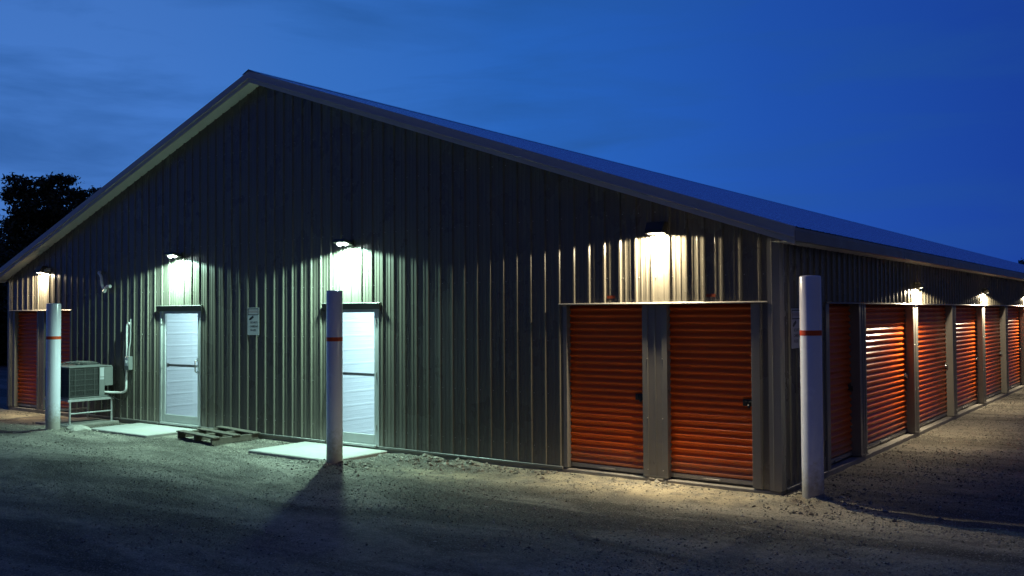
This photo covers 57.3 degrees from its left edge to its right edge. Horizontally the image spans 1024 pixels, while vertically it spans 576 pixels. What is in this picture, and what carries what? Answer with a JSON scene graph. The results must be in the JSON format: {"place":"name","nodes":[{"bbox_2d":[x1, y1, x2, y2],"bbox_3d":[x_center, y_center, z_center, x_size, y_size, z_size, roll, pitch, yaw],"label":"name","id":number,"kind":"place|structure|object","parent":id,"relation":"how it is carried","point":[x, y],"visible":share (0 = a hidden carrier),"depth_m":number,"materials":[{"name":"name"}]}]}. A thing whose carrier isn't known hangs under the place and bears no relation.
{"place":"outdoors","nodes":[
{"label":"outdoors","id":0,"kind":"place"},
{"bbox_2d":[0,364,1023,575],"bbox_3d":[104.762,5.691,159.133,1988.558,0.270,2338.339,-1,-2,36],"label":"ground","id":1,"kind":"structure","parent":0,"point":[407,543],"depth_m":9.67,"materials":[{"name":"grey gravel"}]},
{"bbox_2d":[0,228,25,364],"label":"bushy tree","id":2,"kind":"object","parent":1,"relation":"on","point":[3,316],"visible":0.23,"depth_m":39.53,"materials":[{"name":"green plant"}]},
{"bbox_2d":[0,171,101,261],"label":"broadleaf tree","id":3,"kind":"object","parent":1,"relation":"on","point":[28,221],"visible":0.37,"depth_m":45.69,"materials":[{"name":"green plant"}]},
{"bbox_2d":[45,303,60,429],"bbox_3d":[-8.318,1.522,17.008,0.248,2.490,0.248,-1,-2,36],"label":"bollard","id":4,"kind":"object","parent":1,"relation":"on","point":[53,365],"visible":0.89,"depth_m":16.91,"materials":[{"name":"plastic"}]},
{"bbox_2d":[35,417,118,426],"bbox_3d":[-8.458,2.642,18.251,1.200,0.099,1.040,-1,-2,36],"label":"concrete pad","id":5,"kind":"object","parent":1,"relation":"on","point":[84,421],"visible":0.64,"depth_m":18.19,"materials":[{"name":"grey concrete"}]},
{"bbox_2d":[44,397,114,424],"bbox_3d":[-8.421,2.358,18.243,0.950,0.467,0.930,-1,-2,36],"label":"condenser stand","id":6,"kind":"object","parent":5,"relation":"on","point":[92,399],"visible":0.69,"depth_m":18.14,"materials":[{"name":"silver metal"}]},
{"bbox_2d":[45,361,112,399],"bbox_3d":[-8.425,1.771,18.259,0.880,0.700,0.900,-1,-2,36],"label":"air conditioner","id":7,"kind":"object","parent":6,"relation":"on","point":[85,379],"visible":0.83,"depth_m":17.98,"materials":[{"name":"grey paint"}]},
{"bbox_2d":[66,425,91,430],"bbox_3d":[-7.863,2.571,17.031,0.358,0.172,0.400,1,-2,-43],"label":"rock","id":8,"kind":"object","parent":1,"relation":"on","point":[78,428],"visible":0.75,"depth_m":16.94,"materials":[{"name":"stone"}]},
{"bbox_2d":[91,423,196,437],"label":"concrete slab","id":9,"kind":"structure","parent":1,"relation":"on","point":[143,430],"depth_m":16.82,"materials":[{"name":"grey concrete"}]},
{"bbox_2d":[176,426,260,445],"bbox_3d":[-4.951,2.484,15.803,1.140,0.137,0.894,0,-1,40],"label":"wood pallet","id":10,"kind":"object","parent":1,"relation":"on","point":[217,435],"visible":0.99,"depth_m":15.66,"materials":[{"name":"brown wood"}]},
{"bbox_2d":[248,442,386,460],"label":"concrete slab","id":11,"kind":"structure","parent":1,"relation":"on","point":[310,451],"depth_m":14.03,"materials":[{"name":"grey concrete"}]},
{"bbox_2d":[326,290,342,463],"bbox_3d":[-2.471,1.331,13.063,0.228,2.600,0.228,-1,-2,36],"label":"bollard","id":12,"kind":"object","parent":1,"relation":"on","point":[334,376],"visible":0.94,"depth_m":12.98,"materials":[{"name":"plastic"}]},
{"bbox_2d":[5,425,942,575],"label":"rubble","id":13,"kind":"object","parent":1,"relation":"on","point":[468,461],"visible":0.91,"depth_m":12.58,"materials":[{"name":"stone"}]},
{"bbox_2d":[0,69,1023,494],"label":"storage building","id":14,"kind":"structure","parent":1,"relation":"on","point":[516,301],"depth_m":14.04,"materials":[{"name":"paint"}]},
{"bbox_2d":[18,311,36,408],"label":"roll up door","id":15,"kind":"structure","parent":14,"relation":"in","point":[27,336],"depth_m":20.71,"materials":[{"name":"orange paint"}]},
{"bbox_2d":[34,266,50,272],"bbox_3d":[-10.014,-0.394,20.044,0.430,0.150,0.170,-1,-2,36],"label":"wall lamp","id":16,"kind":"object","parent":14,"relation":"attached to","point":[42,269],"visible":1,"depth_m":20.02,"materials":[{"name":"brown metal"}]},
{"bbox_2d":[60,311,69,411],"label":"roll up door","id":17,"kind":"structure","parent":14,"relation":"in","point":[65,315],"depth_m":19.79,"materials":[{"name":"orange paint"}]},
{"bbox_2d":[97,271,111,292],"bbox_3d":[-8.123,-0.127,18.667,0.508,0.450,0.109,-2,-2,44],"label":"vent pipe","id":18,"kind":"object","parent":14,"relation":"attached to","point":[106,287],"visible":1,"depth_m":18.65,"materials":[{"name":"white plastic"}]},
{"bbox_2d":[105,322,129,400],"bbox_3d":[-7.704,1.429,18.263,0.671,1.536,0.127,-1,-2,11],"label":"pipe run","id":19,"kind":"object","parent":14,"relation":"attached to","point":[126,371],"visible":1,"depth_m":18.18,"materials":[{"name":"white plastic"}]},
{"bbox_2d":[125,319,132,369],"bbox_3d":[-7.415,1.091,18.120,0.140,0.980,0.115,-1,-2,36],"label":"electrical box","id":20,"kind":"object","parent":14,"relation":"attached to","point":[128,362],"visible":1,"depth_m":18.09,"materials":[{"name":"grey paint"}]},
{"bbox_2d":[164,252,182,258],"bbox_3d":[-6.160,-0.597,17.148,0.270,0.120,0.291,-1,-2,36],"label":"wall lamp","id":21,"kind":"object","parent":14,"relation":"attached to","point":[179,255],"visible":1,"depth_m":17.07,"materials":[{"name":"brown metal"}]},
{"bbox_2d":[156,305,202,427],"bbox_3d":[-6.093,1.419,17.264,1.360,2.207,0.181,-1,-2,36],"label":"glass door","id":22,"kind":"structure","parent":14,"relation":"in","point":[164,418],"depth_m":17.37,"materials":[{"name":"metal"}]},
{"bbox_2d":[248,308,258,334],"bbox_3d":[-4.413,0.569,15.999,0.304,0.464,0.006,-1,-2,36],"label":"warning sign","id":23,"kind":"object","parent":14,"relation":"attached to","point":[253,321],"visible":1,"depth_m":15.99,"materials":[{"name":"grey"}]},
{"bbox_2d":[332,238,353,247],"bbox_3d":[-2.587,-0.696,14.532,0.270,0.120,0.291,-1,-2,36],"label":"wall lamp","id":24,"kind":"object","parent":14,"relation":"attached to","point":[343,242],"visible":1,"depth_m":14.45,"materials":[{"name":"brown metal"}]},
{"bbox_2d":[321,302,380,447],"bbox_3d":[-2.477,1.329,14.617,1.265,2.207,0.181,-1,-2,36],"label":"glass door","id":25,"kind":"structure","parent":14,"relation":"in","point":[349,438],"depth_m":14.34,"materials":[{"name":"metal"}]},
{"bbox_2d":[570,304,642,474],"bbox_3d":[1.214,1.239,11.983,1.105,2.200,0.074,-1,-2,36],"label":"roll up door","id":26,"kind":"structure","parent":14,"relation":"in","point":[606,380],"depth_m":11.99,"materials":[{"name":"orange paint"}]},
{"bbox_2d":[645,221,667,234],"bbox_3d":[1.762,-0.727,11.423,0.236,0.150,0.170,-1,-2,36],"label":"wall lamp","id":27,"kind":"object","parent":14,"relation":"attached to","point":[656,228],"visible":1,"depth_m":11.37,"materials":[{"name":"brown metal"}]},
{"bbox_2d":[669,303,752,487],"bbox_3d":[2.365,1.211,11.139,1.070,2.200,0.074,-1,-2,36],"label":"roll up door","id":28,"kind":"structure","parent":14,"relation":"in","point":[711,378],"depth_m":11.14,"materials":[{"name":"orange paint"}]},
{"bbox_2d":[791,309,799,348],"bbox_3d":[3.323,0.473,10.975,0.006,0.464,0.304,-1,-2,36],"label":"warning sign","id":29,"kind":"object","parent":14,"relation":"attached to","point":[795,328],"visible":0.96,"depth_m":10.96,"materials":[{"name":"grey"}]},
{"bbox_2d":[829,304,852,465],"bbox_3d":[4.344,1.237,12.563,0.074,2.200,1.315,-1,-2,36],"label":"roll up door","id":30,"kind":"structure","parent":14,"relation":"in","point":[840,388],"depth_m":12.72,"materials":[{"name":"orange paint"}]},
{"bbox_2d":[866,304,907,449],"bbox_3d":[5.728,1.279,14.452,0.074,2.200,2.730,-1,-2,36],"label":"roll up door","id":31,"kind":"structure","parent":14,"relation":"in","point":[886,374],"depth_m":14.56,"materials":[{"name":"orange paint"}]},
{"bbox_2d":[914,282,924,288],"bbox_3d":[6.779,-0.045,15.602,0.135,0.109,0.170,-1,-2,36],"label":"wall lamp","id":32,"kind":"object","parent":14,"relation":"attached to","point":[917,285],"visible":1,"depth_m":15.54,"materials":[{"name":"brown metal"}]},
{"bbox_2d":[918,305,947,427],"bbox_3d":[7.531,1.334,16.912,0.074,2.200,2.730,-1,-2,36],"label":"roll up door","id":33,"kind":"structure","parent":14,"relation":"in","point":[931,339],"depth_m":17.09,"materials":[{"name":"orange paint"}]},
{"bbox_2d":[956,305,977,410],"bbox_3d":[9.333,1.388,19.371,0.074,2.200,2.730,-1,-2,36],"label":"roll up door","id":34,"kind":"structure","parent":14,"relation":"in","point":[965,315],"depth_m":19.60,"materials":[{"name":"orange paint"}]},
{"bbox_2d":[982,288,990,293],"bbox_3d":[10.384,0.065,20.522,0.135,0.109,0.170,-1,-2,36],"label":"wall lamp","id":35,"kind":"object","parent":14,"relation":"attached to","point":[985,290],"visible":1,"depth_m":20.47,"materials":[{"name":"brown metal"}]},
{"bbox_2d":[985,306,1001,399],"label":"roll up door","id":36,"kind":"structure","parent":14,"relation":"in","point":[992,332],"depth_m":22.12,"materials":[{"name":"orange paint"}]},
{"bbox_2d":[1008,306,1020,389],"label":"roll up door","id":37,"kind":"structure","parent":14,"relation":"in","point":[1014,348],"depth_m":24.63,"materials":[{"name":"orange paint"}]},
{"bbox_2d":[799,275,823,498],"bbox_3d":[3.256,1.193,10.190,0.234,2.660,0.234,-1,-2,36],"label":"bollard","id":38,"kind":"object","parent":1,"relation":"on","point":[811,385],"visible":0.92,"depth_m":10.10,"materials":[{"name":"plastic"}]},
{"bbox_2d":[0,0,1023,262],"label":"sky","id":39,"kind":"structure","parent":0,"point":[906,117],"materials":[{"name":"blue"}]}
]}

